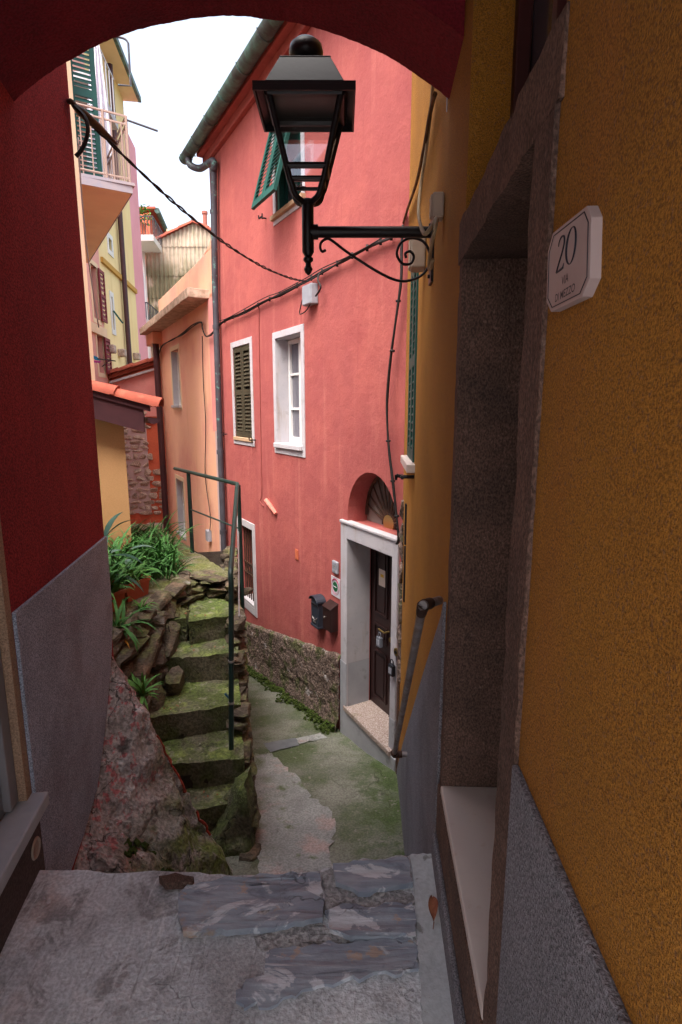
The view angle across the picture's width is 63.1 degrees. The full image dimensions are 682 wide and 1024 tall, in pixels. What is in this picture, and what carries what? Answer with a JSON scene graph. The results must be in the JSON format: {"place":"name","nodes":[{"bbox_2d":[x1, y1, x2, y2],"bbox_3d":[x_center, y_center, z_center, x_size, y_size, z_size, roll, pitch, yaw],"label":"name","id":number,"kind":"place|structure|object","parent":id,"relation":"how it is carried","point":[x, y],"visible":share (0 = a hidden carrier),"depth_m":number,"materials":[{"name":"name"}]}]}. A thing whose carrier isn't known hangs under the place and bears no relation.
{"place":"outdoors","nodes":[
{"label":"outdoors","id":0,"kind":"place"},
{"bbox_2d":[118,16,261,228],"label":"sky","id":1,"kind":"structure","parent":0,"point":[178,68],"materials":[{"name":"white"}]},
{"bbox_2d":[0,853,453,1023],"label":"landing","id":2,"kind":"object","parent":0,"point":[359,941],"visible":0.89,"depth_m":1.67,"materials":[{"name":"stone"}]},
{"bbox_2d":[428,895,437,928],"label":"fallen leaf","id":3,"kind":"object","parent":2,"relation":"on","point":[433,904],"visible":1,"depth_m":1.77,"materials":[{"name":"brown plant"}]},
{"bbox_2d":[229,676,404,875],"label":"lane","id":4,"kind":"structure","parent":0,"point":[324,800],"depth_m":4.47,"materials":[{"name":"concrete"}]},
{"bbox_2d":[0,63,113,952],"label":"red house","id":5,"kind":"structure","parent":4,"relation":"on","point":[56,626],"depth_m":2.15,"materials":[{"name":"paint"}]},
{"bbox_2d":[78,137,98,327],"bbox_3d":[-1.399,-1.532,3.072,0.044,0.979,0.007,0,11,0],"label":"white cord","id":6,"kind":"object","parent":5,"relation":"hanging from","point":[85,236],"visible":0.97,"depth_m":3.07,"materials":[{"name":"white plastic"}]},
{"bbox_2d":[67,98,117,157],"bbox_3d":[-1.204,-1.793,2.670,0.120,0.267,0.328,1,11,4],"label":"wire anchor","id":7,"kind":"object","parent":5,"relation":"attached to","point":[86,116],"visible":1,"depth_m":2.56,"materials":[{"name":"metal"}]},
{"bbox_2d":[92,127,306,281],"bbox_3d":[-0.781,-2.017,4.030,0.023,0.242,3.144,3,11,16],"label":"overhead wire","id":8,"kind":"object","parent":7,"relation":"attached to","point":[129,161],"visible":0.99,"depth_m":3.37,"materials":[{"name":"black"}]},
{"bbox_2d":[0,0,464,100],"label":"archway","id":9,"kind":"object","parent":5,"relation":"attached to","point":[421,39],"visible":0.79,"depth_m":1.83,"materials":[{"name":"red paint"}]},
{"bbox_2d":[72,49,117,383],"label":"pink row house","id":10,"kind":"structure","parent":4,"relation":"on","point":[100,340],"depth_m":12.74,"materials":[{"name":"paint"}]},
{"bbox_2d":[66,36,157,380],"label":"building","id":11,"kind":"structure","parent":4,"relation":"on","point":[105,199],"depth_m":7.61,"materials":[{"name":"beige paint"}]},
{"bbox_2d":[86,45,112,178],"bbox_3d":[-3.772,-6.077,8.601,0.425,2.575,0.156,-6,12,-31],"label":"balcony door","id":12,"kind":"structure","parent":11,"relation":"hanging from","point":[101,93],"depth_m":8.58,"materials":[{"name":"white wood"}]},
{"bbox_2d":[94,356,114,366],"bbox_3d":[-4.778,-3.034,11.144,0.955,0.208,0.231,6,12,31],"label":"drying rack","id":13,"kind":"object","parent":11,"relation":"attached to","point":[97,358],"visible":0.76,"depth_m":11.12,"materials":[{"name":"black paint"}]},
{"bbox_2d":[84,38,140,383],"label":"yellow house","id":14,"kind":"structure","parent":4,"relation":"on","point":[115,250],"depth_m":14.80,"materials":[{"name":"paint"}]},
{"bbox_2d":[108,357,169,527],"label":"pink house","id":15,"kind":"structure","parent":4,"relation":"on","point":[143,472],"depth_m":13.95,"materials":[{"name":"orange paint"}]},
{"bbox_2d":[73,655,234,875],"bbox_3d":[-0.853,1.940,2.931,0.829,2.304,1.064,-3,11,-14],"label":"rock buttress","id":16,"kind":"object","parent":4,"relation":"on","point":[146,814],"visible":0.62,"depth_m":2.85,"materials":[{"name":"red stone"}]},
{"bbox_2d":[112,543,234,715],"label":"terrace wall","id":17,"kind":"structure","parent":4,"relation":"on","point":[157,648],"depth_m":4.43,"materials":[{"name":"stone"}]},
{"bbox_2d":[126,672,160,711],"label":"strap leaf plant","id":18,"kind":"object","parent":17,"relation":"on","point":[139,686],"visible":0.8,"depth_m":3.56,"materials":[{"name":"green plant"}]},
{"bbox_2d":[131,596,157,611],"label":"strap leaf plant","id":19,"kind":"object","parent":17,"relation":"on","point":[139,605],"visible":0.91,"depth_m":4.45,"materials":[{"name":"green plant"}]},
{"bbox_2d":[113,523,227,627],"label":"terrace","id":20,"kind":"structure","parent":17,"relation":"on","point":[204,563],"depth_m":5.58,"materials":[{"name":"stone"}]},
{"bbox_2d":[112,588,126,611],"bbox_3d":[-1.900,0.716,4.425,0.199,0.160,0.315,6,12,28],"label":"terracotta planter","id":21,"kind":"object","parent":20,"relation":"on","point":[119,595],"visible":0.14,"depth_m":4.45,"materials":[{"name":"ceramic"}]},
{"bbox_2d":[109,557,148,596],"bbox_3d":[-1.846,0.520,4.368,0.612,0.305,0.717,0,11,0],"label":"strap leaf plant","id":22,"kind":"object","parent":21,"relation":"on","point":[115,584],"visible":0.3,"depth_m":4.43,"materials":[{"name":"green plant"}]},
{"bbox_2d":[109,560,133,600],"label":"strap leaf plant","id":23,"kind":"object","parent":20,"relation":"on","point":[122,580],"visible":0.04,"depth_m":4.64,"materials":[{"name":"green plant"}]},
{"bbox_2d":[104,512,143,591],"bbox_3d":[-1.860,0.406,4.556,0.614,0.742,0.440,5,11,23],"label":"broad leaf plant","id":24,"kind":"object","parent":20,"relation":"on","point":[108,526],"visible":0.32,"depth_m":4.56,"materials":[{"name":"green plant"}]},
{"bbox_2d":[92,380,163,550],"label":"tan outbuilding","id":25,"kind":"structure","parent":20,"relation":"on","point":[117,409],"depth_m":5.46,"materials":[{"name":"paint"}]},
{"bbox_2d":[112,575,150,601],"bbox_3d":[-1.800,0.651,4.748,0.199,0.160,0.283,5,12,24],"label":"terracotta planter","id":26,"kind":"object","parent":20,"relation":"on","point":[136,592],"visible":0.47,"depth_m":4.71,"materials":[{"name":"ceramic"}]},
{"bbox_2d":[109,556,156,583],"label":"strap leaf plant","id":27,"kind":"object","parent":26,"relation":"in","point":[135,571],"visible":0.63,"depth_m":4.74,"materials":[{"name":"green plant"}]},
{"bbox_2d":[109,545,156,568],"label":"broad leaf plant","id":28,"kind":"object","parent":20,"relation":"on","point":[126,561],"visible":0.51,"depth_m":5.10,"materials":[{"name":"green plant"}]},
{"bbox_2d":[107,523,164,566],"bbox_3d":[-2.319,0.382,5.250,1.233,0.536,1.122,0,11,0],"label":"strap leaf plant","id":29,"kind":"object","parent":20,"relation":"on","point":[120,539],"visible":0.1,"depth_m":5.32,"materials":[{"name":"green plant"}]},
{"bbox_2d":[112,596,160,652],"bbox_3d":[-1.652,0.833,4.177,0.612,0.382,0.652,-9,14,-39],"label":"strap leaf plant","id":30,"kind":"object","parent":20,"relation":"on","point":[119,611],"visible":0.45,"depth_m":4.18,"materials":[{"name":"green plant"}]},
{"bbox_2d":[108,545,168,586],"bbox_3d":[-2.033,0.508,4.903,1.119,0.415,1.041,0,11,0],"label":"strap leaf plant","id":31,"kind":"object","parent":20,"relation":"on","point":[133,562],"visible":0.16,"depth_m":4.95,"materials":[{"name":"green plant"}]},
{"bbox_2d":[108,519,199,569],"bbox_3d":[-2.055,0.344,5.677,1.188,0.455,1.249,0,11,0],"label":"strap leaf plant","id":32,"kind":"object","parent":20,"relation":"on","point":[163,540],"visible":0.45,"depth_m":5.65,"materials":[{"name":"green plant"}]},
{"bbox_2d":[131,509,186,553],"bbox_3d":[-2.273,0.253,6.204,1.261,0.441,1.110,0,11,0],"label":"strap leaf plant","id":33,"kind":"object","parent":20,"relation":"on","point":[135,534],"visible":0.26,"depth_m":6.35,"materials":[{"name":"green plant"}]},
{"bbox_2d":[133,542,201,579],"bbox_3d":[-1.809,0.449,5.434,1.000,0.336,0.954,0,11,0],"label":"strap leaf plant","id":34,"kind":"object","parent":20,"relation":"on","point":[170,565],"visible":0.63,"depth_m":5.39,"materials":[{"name":"green plant"}]},
{"bbox_2d":[139,240,220,551],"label":"peach house","id":35,"kind":"structure","parent":4,"relation":"on","point":[184,302],"depth_m":10.56,"materials":[{"name":"paint"}]},
{"bbox_2d":[176,352,180,404],"bbox_3d":[-3.270,-2.764,11.458,0.056,1.094,0.744,-5,12,-27],"label":"window","id":36,"kind":"structure","parent":35,"relation":"in","point":[176,352],"depth_m":11.73,"materials":[{"name":"white paint"}]},
{"bbox_2d":[181,481,185,531],"bbox_3d":[-3.362,-0.112,12.130,0.056,1.194,0.744,-5,12,-27],"label":"window","id":37,"kind":"structure","parent":35,"relation":"in","point":[181,481],"depth_m":12.41,"materials":[{"name":"white paint"}]},
{"bbox_2d":[202,336,210,530],"bbox_3d":[-2.322,-1.286,9.516,0.031,3.315,0.326,-5,11,-24],"label":"dangling wire","id":38,"kind":"object","parent":35,"relation":"attached to","point":[205,430],"visible":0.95,"depth_m":9.43,"materials":[{"name":"black"}]},
{"bbox_2d":[205,529,211,541],"bbox_3d":[-2.364,0.420,9.899,0.076,0.200,0.160,-5,12,-27],"label":"meter box","id":39,"kind":"object","parent":35,"relation":"attached to","point":[208,534],"visible":0.99,"depth_m":9.84,"materials":[{"name":"grey plastic"}]},
{"bbox_2d":[147,546,260,861],"bbox_3d":[-1.373,1.971,5.221,1.174,2.622,3.580,-2,11,-9],"label":"stone stair","id":40,"kind":"object","parent":4,"relation":"on","point":[192,730],"visible":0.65,"depth_m":4.28,"materials":[{"name":"stone"}]},
{"bbox_2d":[163,613,228,798],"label":"leaf litter","id":41,"kind":"object","parent":40,"relation":"on","point":[178,706],"visible":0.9,"depth_m":4.22,"materials":[{"name":"brown plant"}]},
{"bbox_2d":[173,467,244,751],"bbox_3d":[-1.189,0.658,5.361,0.445,1.922,3.008,-4,11,-22],"label":"stair railing","id":42,"kind":"object","parent":40,"relation":"on","point":[236,511],"visible":0.91,"depth_m":4.53,"materials":[{"name":"black metal"}]},
{"bbox_2d":[246,664,334,734],"bbox_3d":[-0.914,2.289,7.207,0.237,0.604,3.236,-6,12,-28],"label":"moss strip","id":43,"kind":"object","parent":4,"relation":"on","point":[287,699],"visible":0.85,"depth_m":6.65,"materials":[{"name":"green plant"}]},
{"bbox_2d":[179,19,411,770],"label":"pink house","id":44,"kind":"structure","parent":4,"relation":"on","point":[322,451],"depth_m":5.73,"materials":[{"name":"paint"}]},
{"bbox_2d":[258,307,262,505],"bbox_3d":[-1.035,-1.303,7.061,0.019,2.490,0.130,-7,13,-33],"label":"telephone wire","id":45,"kind":"object","parent":44,"relation":"attached to","point":[260,410],"visible":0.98,"depth_m":7.06,"materials":[{"name":"red"}]},
{"bbox_2d":[264,498,276,514],"bbox_3d":[-0.893,-0.071,7.000,0.062,0.167,0.348,-5,12,-27],"label":"pipe stub","id":46,"kind":"object","parent":44,"relation":"attached to","point":[269,505],"visible":1,"depth_m":6.96,"materials":[{"name":"beige"}]},
{"bbox_2d":[158,238,392,355],"bbox_3d":[-1.895,-2.766,8.362,0.148,0.489,9.736,-6,12,-28],"label":"cable bundle","id":47,"kind":"object","parent":44,"relation":"attached to","point":[379,241],"visible":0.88,"depth_m":5.71,"materials":[{"name":"black rubber"}]},
{"bbox_2d":[284,157,300,204],"bbox_3d":[-0.454,-3.662,5.821,0.056,0.880,0.660,-6,12,-29],"label":"window","id":48,"kind":"structure","parent":44,"relation":"in","point":[288,197],"depth_m":6.06,"materials":[{"name":"green paint"}]},
{"bbox_2d":[288,338,301,442],"bbox_3d":[-0.440,-1.379,6.345,0.056,1.184,0.684,-6,12,-29],"label":"window","id":49,"kind":"structure","parent":44,"relation":"in","point":[294,347],"depth_m":6.52,"materials":[{"name":"white paint"}]},
{"bbox_2d":[295,549,298,559],"bbox_3d":[-0.517,0.495,6.455,0.015,0.120,0.080,-6,12,-29],"label":"vent tile","id":50,"kind":"object","parent":44,"relation":"attached to","point":[296,554],"visible":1,"depth_m":6.43,"materials":[{"name":"ceramic"}]},
{"bbox_2d":[302,283,317,306],"bbox_3d":[-0.310,-2.155,5.512,0.086,0.190,0.200,-6,12,-29],"label":"junction box","id":51,"kind":"object","parent":44,"relation":"attached to","point":[309,291],"visible":0.99,"depth_m":5.45,"materials":[{"name":"grey plastic"}]},
{"bbox_2d":[308,594,325,629],"bbox_3d":[-0.255,1.065,5.979,0.116,0.355,0.198,-6,12,-29],"label":"letterbox","id":52,"kind":"object","parent":44,"relation":"attached to","point":[318,601],"visible":0.91,"depth_m":5.92,"materials":[{"name":"metal"}]},
{"bbox_2d":[322,599,337,632],"bbox_3d":[-0.113,1.076,5.744,0.098,0.299,0.180,-6,12,-29],"label":"letterbox","id":53,"kind":"object","parent":44,"relation":"attached to","point":[330,615],"visible":1,"depth_m":5.69,"materials":[{"name":"brown metal"}]},
{"bbox_2d":[331,575,339,598],"bbox_3d":[-0.057,0.767,5.671,0.013,0.205,0.185,-6,12,-29],"label":"tourist sign","id":54,"kind":"object","parent":44,"relation":"attached to","point":[335,586],"visible":1,"depth_m":5.67,"materials":[{"name":"white"}]},
{"bbox_2d":[332,560,338,573],"bbox_3d":[-0.058,0.559,5.614,0.033,0.130,0.110,-6,12,-29],"label":"intercom","id":55,"kind":"object","parent":44,"relation":"attached to","point":[335,567],"visible":1,"depth_m":5.59,"materials":[{"name":"grey plastic"}]},
{"bbox_2d":[371,549,391,716],"bbox_3d":[0.399,1.136,5.475,0.114,1.760,0.397,-6,12,-29],"label":"door","id":56,"kind":"structure","parent":44,"relation":"in","point":[381,596],"depth_m":5.49,"materials":[{"name":"brown wood"}]},
{"bbox_2d":[376,632,382,647],"bbox_3d":[0.373,1.237,5.393,0.038,0.152,0.070,-6,12,-29],"label":"key box","id":57,"kind":"object","parent":56,"relation":"attached to","point":[379,641],"visible":1,"depth_m":5.38,"materials":[{"name":"grey metal"}]},
{"bbox_2d":[379,569,385,587],"bbox_3d":[0.397,0.639,5.372,0.004,0.165,0.110,-6,12,-29],"label":"door notice","id":58,"kind":"object","parent":56,"relation":"attached to","point":[382,577],"depth_m":5.37,"materials":[{"name":"beige paper"}]},
{"bbox_2d":[388,659,395,676],"bbox_3d":[0.438,1.342,4.801,0.038,0.152,0.070,-6,12,-29],"label":"key box","id":59,"kind":"object","parent":44,"relation":"attached to","point":[391,669],"visible":1,"depth_m":4.78,"materials":[{"name":"black metal"}]},
{"bbox_2d":[386,225,403,544],"bbox_3d":[0.418,-0.937,4.370,0.038,2.423,0.220,-6,12,-29],"label":"drop cable","id":60,"kind":"object","parent":44,"relation":"attached to","point":[388,441],"visible":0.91,"depth_m":4.43,"materials":[{"name":"black plastic"}]},
{"bbox_2d":[395,0,681,1023],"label":"ochre house","id":61,"kind":"structure","parent":4,"relation":"on","point":[539,772],"depth_m":0.82,"materials":[{"name":"yellow"}]},
{"bbox_2d":[252,34,433,285],"bbox_3d":[0.030,-1.485,2.384,0.756,0.952,0.341,0,11,0],"label":"street lamp","id":62,"kind":"object","parent":61,"relation":"attached to","point":[304,86],"visible":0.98,"depth_m":2.34,"materials":[{"name":"black metal"}]},
{"bbox_2d":[391,596,442,757],"bbox_3d":[0.338,0.934,2.683,0.119,1.613,1.590,1,11,3],"label":"pipe handrail","id":63,"kind":"object","parent":61,"relation":"attached to","point":[424,606],"visible":0.95,"depth_m":2.13,"materials":[{"name":"metal"}]},
{"bbox_2d":[408,238,425,272],"bbox_3d":[0.384,-1.307,2.813,0.081,0.155,0.110,1,11,3],"label":"junction box","id":64,"kind":"object","parent":61,"relation":"attached to","point":[417,248],"visible":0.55,"depth_m":2.76,"materials":[{"name":"beige plastic"}]},
{"bbox_2d":[402,91,436,223],"bbox_3d":[0.432,-1.973,3.336,0.034,0.339,2.581,1,11,3],"label":"cable bundle","id":65,"kind":"object","parent":61,"relation":"attached to","point":[431,106],"visible":0.9,"depth_m":2.52,"materials":[{"name":"black rubber"}]},
{"bbox_2d":[417,85,437,235],"bbox_3d":[0.340,-1.391,2.179,0.064,0.792,0.800,1,11,6],"label":"conduit cable","id":66,"kind":"object","parent":61,"relation":"attached to","point":[427,231],"visible":0.78,"depth_m":2.46,"materials":[{"name":"brown plastic"}]},
{"bbox_2d":[427,217,438,270],"bbox_3d":[0.329,-0.966,1.991,0.029,0.133,0.307,1,11,5],"label":"conduit cable","id":67,"kind":"object","parent":61,"relation":"attached to","point":[430,262],"visible":1,"depth_m":1.94,"materials":[{"name":"brown plastic"}]},
{"bbox_2d":[429,192,443,221],"bbox_3d":[0.360,-1.149,2.091,0.053,0.090,0.061,0,11,0],"label":"junction box","id":68,"kind":"object","parent":61,"relation":"attached to","point":[436,200],"visible":1,"depth_m":2.06,"materials":[{"name":"beige plastic"}]},
{"bbox_2d":[547,206,602,311],"bbox_3d":[0.300,-0.326,0.723,0.016,0.110,0.172,1,11,3],"label":"house number plaque","id":69,"kind":"object","parent":61,"relation":"attached to","point":[574,263],"visible":1,"depth_m":0.69,"materials":[{"name":"ceramic"}]},
{"label":"ground","id":70,"kind":"structure","parent":0,"visible":0},
{"bbox_2d":[125,133,163,360],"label":"pink house","id":71,"kind":"structure","parent":70,"relation":"on","point":[145,243],"depth_m":17.48,"materials":[{"name":"paint"}]},
{"bbox_2d":[139,204,152,234],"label":"balcony plant","id":72,"kind":"object","parent":71,"relation":"on","point":[141,211],"visible":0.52,"depth_m":19.41,"materials":[{"name":"green plant"}]},
{"bbox_2d":[139,206,167,310],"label":"red house","id":73,"kind":"structure","parent":70,"relation":"on","point":[155,212],"depth_m":24.56,"materials":[{"name":"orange paint"}]},
{"bbox_2d":[142,210,210,357],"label":"corrugated gable house","id":74,"kind":"structure","parent":70,"relation":"on","point":[184,246],"depth_m":20.62,"materials":[{"name":"metal"}]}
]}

